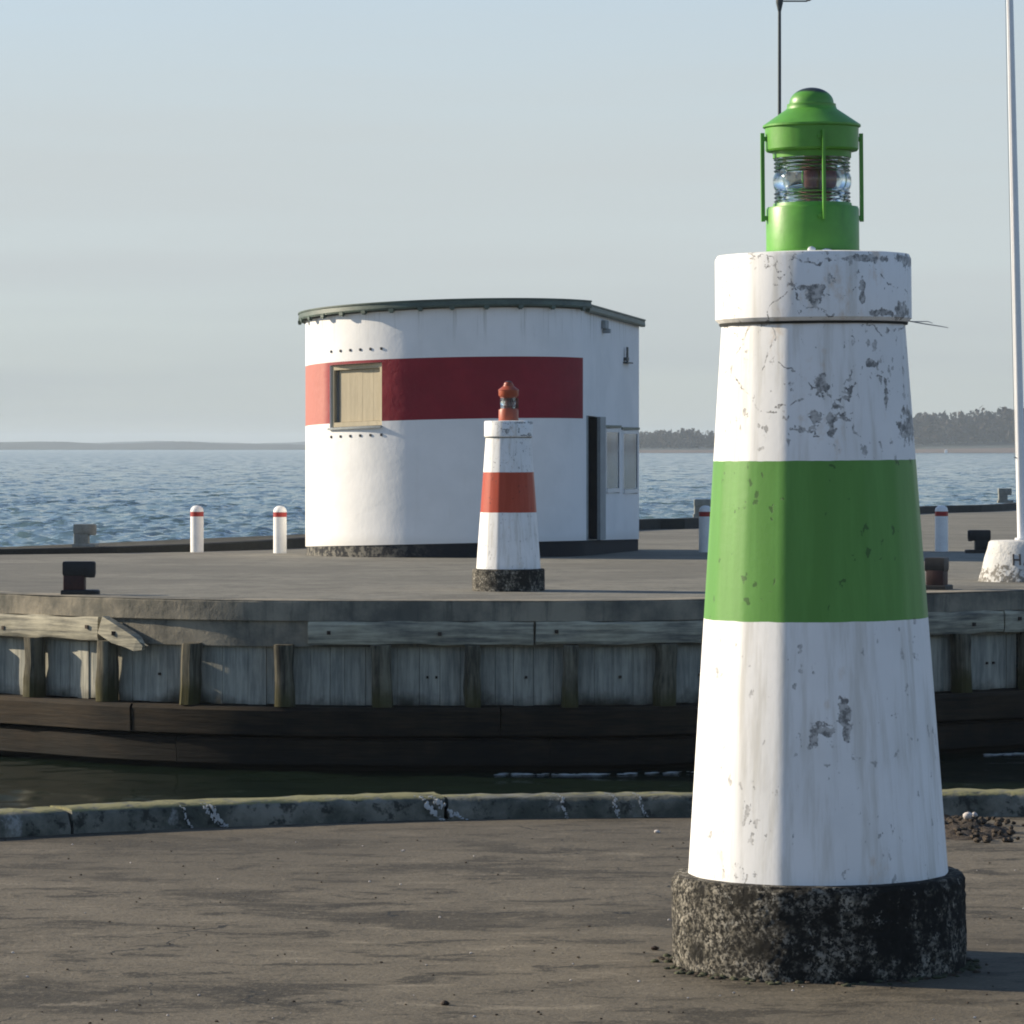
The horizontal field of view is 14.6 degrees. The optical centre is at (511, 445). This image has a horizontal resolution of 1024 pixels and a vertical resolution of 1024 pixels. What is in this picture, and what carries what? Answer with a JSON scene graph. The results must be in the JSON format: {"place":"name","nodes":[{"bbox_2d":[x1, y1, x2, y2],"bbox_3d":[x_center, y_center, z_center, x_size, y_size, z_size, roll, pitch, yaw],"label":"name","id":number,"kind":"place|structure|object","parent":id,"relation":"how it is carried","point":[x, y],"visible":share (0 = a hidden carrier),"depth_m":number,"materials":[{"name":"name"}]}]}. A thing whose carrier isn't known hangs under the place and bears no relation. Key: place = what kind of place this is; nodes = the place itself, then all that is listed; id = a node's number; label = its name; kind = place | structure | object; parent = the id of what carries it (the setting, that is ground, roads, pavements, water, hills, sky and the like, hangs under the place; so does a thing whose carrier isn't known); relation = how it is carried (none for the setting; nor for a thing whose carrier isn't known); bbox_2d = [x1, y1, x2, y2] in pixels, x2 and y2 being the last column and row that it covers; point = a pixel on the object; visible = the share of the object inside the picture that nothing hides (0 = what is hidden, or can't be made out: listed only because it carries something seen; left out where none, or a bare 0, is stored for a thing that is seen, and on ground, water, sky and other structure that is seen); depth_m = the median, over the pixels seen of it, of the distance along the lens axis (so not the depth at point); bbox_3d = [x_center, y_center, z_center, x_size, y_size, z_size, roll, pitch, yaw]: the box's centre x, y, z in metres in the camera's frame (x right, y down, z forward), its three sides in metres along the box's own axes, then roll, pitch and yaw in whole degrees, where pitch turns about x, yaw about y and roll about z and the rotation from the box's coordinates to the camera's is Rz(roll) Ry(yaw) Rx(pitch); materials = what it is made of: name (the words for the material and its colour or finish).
{"place":"outdoors","nodes":[
{"label":"outdoors","id":0,"kind":"place"},
{"bbox_2d":[0,442,304,449],"bbox_3d":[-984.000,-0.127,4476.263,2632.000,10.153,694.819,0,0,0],"label":"shore","id":1,"kind":"structure","parent":0,"point":[94,446],"depth_m":4207.91,"materials":[{"name":"grey"}]},
{"bbox_2d":[95,441,304,444],"bbox_3d":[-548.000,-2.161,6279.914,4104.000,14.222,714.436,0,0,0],"label":"hills","id":2,"kind":"structure","parent":0,"point":[297,443],"depth_m":6111.11,"materials":[{"name":"grey"}]},
{"bbox_2d":[0,816,1023,1023],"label":"quay","id":3,"kind":"structure","parent":0,"point":[621,902],"depth_m":13.76,"materials":[{"name":"concrete"}]},
{"bbox_2d":[440,1000,449,1004],"bbox_3d":[-0.199,1.664,11.950,0.026,0.017,0.023,0,0,-23],"label":"pebble","id":4,"kind":"object","parent":3,"relation":"on","point":[444,1002],"visible":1,"depth_m":11.94,"materials":[{"name":"grey stone"}]},
{"bbox_2d":[0,788,1023,837],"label":"quay kerb","id":5,"kind":"structure","parent":3,"relation":"on","point":[159,815],"depth_m":17.81,"materials":[{"name":"concrete"}]},
{"bbox_2d":[4,838,1023,1023],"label":"grit","id":6,"kind":"object","parent":3,"relation":"on","point":[973,965],"visible":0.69,"depth_m":12.58,"materials":[{"name":"gravel"}]},
{"bbox_2d":[672,87,966,982],"bbox_3d":[0.979,0.282,12.900,0.948,2.876,0.950,0,0,0],"label":"lighthouse","id":7,"kind":"object","parent":3,"relation":"on","point":[818,851],"visible":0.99,"depth_m":12.60,"materials":[{"name":"concrete"}]},
{"bbox_2d":[944,814,1023,842],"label":"gravel heap","id":8,"kind":"object","parent":3,"relation":"on","point":[957,827],"visible":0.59,"depth_m":17.11,"materials":[{"name":"grey gravel"}]},
{"bbox_2d":[963,812,972,819],"bbox_3d":[1.971,1.598,17.295,0.044,0.040,0.036,0,0,34],"label":"stone","id":9,"kind":"object","parent":8,"relation":"on","point":[967,815],"visible":1,"depth_m":17.28,"materials":[{"name":"white stone"}]},
{"bbox_2d":[0,450,1023,808],"bbox_3d":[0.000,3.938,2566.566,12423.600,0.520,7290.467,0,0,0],"label":"sea","id":10,"kind":"structure","parent":0,"point":[50,496],"depth_m":217.84,"materials":[{"name":"liquid"}]},
{"bbox_2d":[0,588,1023,771],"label":"pier wall","id":11,"kind":"structure","parent":10,"relation":"in","point":[345,684],"depth_m":48.70,"materials":[{"name":"wood"}]},
{"bbox_2d":[0,510,1023,600],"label":"pier deck","id":12,"kind":"structure","parent":11,"relation":"on","point":[665,563],"depth_m":59.92,"materials":[{"name":"concrete"}]},
{"bbox_2d":[61,561,99,594],"bbox_3d":[-5.460,1.680,50.640,0.475,0.440,0.300,0,0,0],"label":"mooring bollard","id":13,"kind":"object","parent":12,"relation":"on","point":[75,574],"visible":0.98,"depth_m":50.52,"materials":[{"name":"black metal"}]},
{"bbox_2d":[190,505,203,551],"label":"bollard","id":14,"kind":"object","parent":12,"relation":"on","point":[196,528],"visible":0.97,"depth_m":73.90,"materials":[{"name":"white paint"}]},
{"bbox_2d":[273,506,286,552],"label":"bollard","id":15,"kind":"object","parent":12,"relation":"on","point":[279,529],"visible":0.98,"depth_m":73.10,"materials":[{"name":"white paint"}]},
{"bbox_2d":[298,298,645,557],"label":"harbour hut","id":16,"kind":"object","parent":12,"relation":"on","point":[402,401],"visible":0.91,"depth_m":69.78,"materials":[{"name":"white paint"}]},
{"bbox_2d":[327,363,381,429],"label":"window","id":17,"kind":"structure","parent":16,"relation":"in","point":[360,389],"depth_m":70.00,"materials":[{"name":"beige wood"}]},
{"bbox_2d":[588,417,596,538],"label":"door","id":18,"kind":"structure","parent":16,"relation":"in","point":[592,421],"depth_m":71.71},
{"bbox_2d":[606,425,621,492],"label":"window","id":19,"kind":"structure","parent":16,"relation":"in","point":[612,435],"depth_m":73.11,"materials":[{"name":"grey glass"}]},
{"bbox_2d":[621,427,639,493],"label":"window","id":20,"kind":"structure","parent":16,"relation":"in","point":[630,439],"depth_m":74.73,"materials":[{"name":"grey glass"}]},
{"bbox_2d":[472,381,544,591],"bbox_3d":[-0.046,0.540,52.041,0.948,2.775,0.950,0,0,0],"label":"lighthouse","id":21,"kind":"object","parent":12,"relation":"on","point":[508,556],"visible":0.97,"depth_m":51.74,"materials":[{"name":"concrete"}]},
{"bbox_2d":[0,502,1016,554],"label":"pier kerb","id":22,"kind":"structure","parent":12,"relation":"on","point":[644,524],"depth_m":75.98,"materials":[{"name":"grey concrete"}]},
{"bbox_2d":[72,524,98,546],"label":"mooring bollard","id":23,"kind":"object","parent":22,"relation":"on","point":[82,533],"visible":1,"depth_m":73.08,"materials":[{"name":"grey metal"}]},
{"bbox_2d":[693,499,710,516],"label":"mooring bollard","id":24,"kind":"object","parent":22,"relation":"on","point":[698,503],"visible":0.64,"depth_m":107.46,"materials":[{"name":"grey metal"}]},
{"bbox_2d":[997,488,1013,502],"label":"mooring bollard","id":25,"kind":"object","parent":22,"relation":"on","point":[1003,493],"visible":1,"depth_m":157.34,"materials":[{"name":"grey metal"}]},
{"bbox_2d":[699,505,710,551],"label":"bollard","id":26,"kind":"object","parent":12,"relation":"on","point":[704,517],"visible":0.75,"depth_m":73.89,"materials":[{"name":"white paint"}]},
{"bbox_2d":[776,0,810,114],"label":"mast","id":27,"kind":"object","parent":12,"relation":"on","point":[779,3],"visible":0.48,"depth_m":59.98,"materials":[{"name":"black metal"}]},
{"bbox_2d":[925,557,952,589],"bbox_3d":[5.593,1.680,52.472,0.300,0.440,0.475,0,0,20],"label":"mooring bollard","id":28,"kind":"object","parent":12,"relation":"on","point":[936,569],"visible":0.93,"depth_m":52.28,"materials":[{"name":"brown metal"}]},
{"bbox_2d":[935,505,947,551],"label":"bollard","id":29,"kind":"object","parent":12,"relation":"on","point":[941,528],"visible":0.94,"depth_m":74.50,"materials":[{"name":"white paint"}]},
{"bbox_2d":[965,530,990,552],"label":"mooring bollard","id":30,"kind":"object","parent":12,"relation":"on","point":[981,539],"visible":0.78,"depth_m":73.14,"materials":[{"name":"black metal"}]},
{"bbox_2d":[978,0,1023,582],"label":"flagpole","id":31,"kind":"object","parent":12,"relation":"on","point":[1003,561],"visible":0.93,"depth_m":55.65,"materials":[{"name":"metal"}]},
{"bbox_2d":[496,753,1023,774],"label":"foam","id":32,"kind":"object","parent":10,"relation":"on","point":[671,772],"visible":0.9,"depth_m":48.05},
{"bbox_2d":[0,0,1023,442],"label":"sky","id":33,"kind":"structure","parent":0,"point":[181,181],"materials":[{"name":"blue"}]},
{"bbox_2d":[639,439,1015,452],"bbox_3d":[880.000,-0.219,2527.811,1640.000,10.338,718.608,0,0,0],"label":"shore","id":34,"kind":"structure","parent":0,"point":[990,446],"depth_m":2330.79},
{"bbox_2d":[639,428,714,448],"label":"wood","id":35,"kind":"object","parent":34,"relation":"on","point":[683,438],"visible":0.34,"depth_m":2395.03,"materials":[{"name":"plant"}]},
{"bbox_2d":[913,405,1023,445],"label":"wood","id":36,"kind":"object","parent":34,"relation":"on","point":[962,427],"visible":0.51,"depth_m":2382.02,"materials":[{"name":"plant"}]}
]}

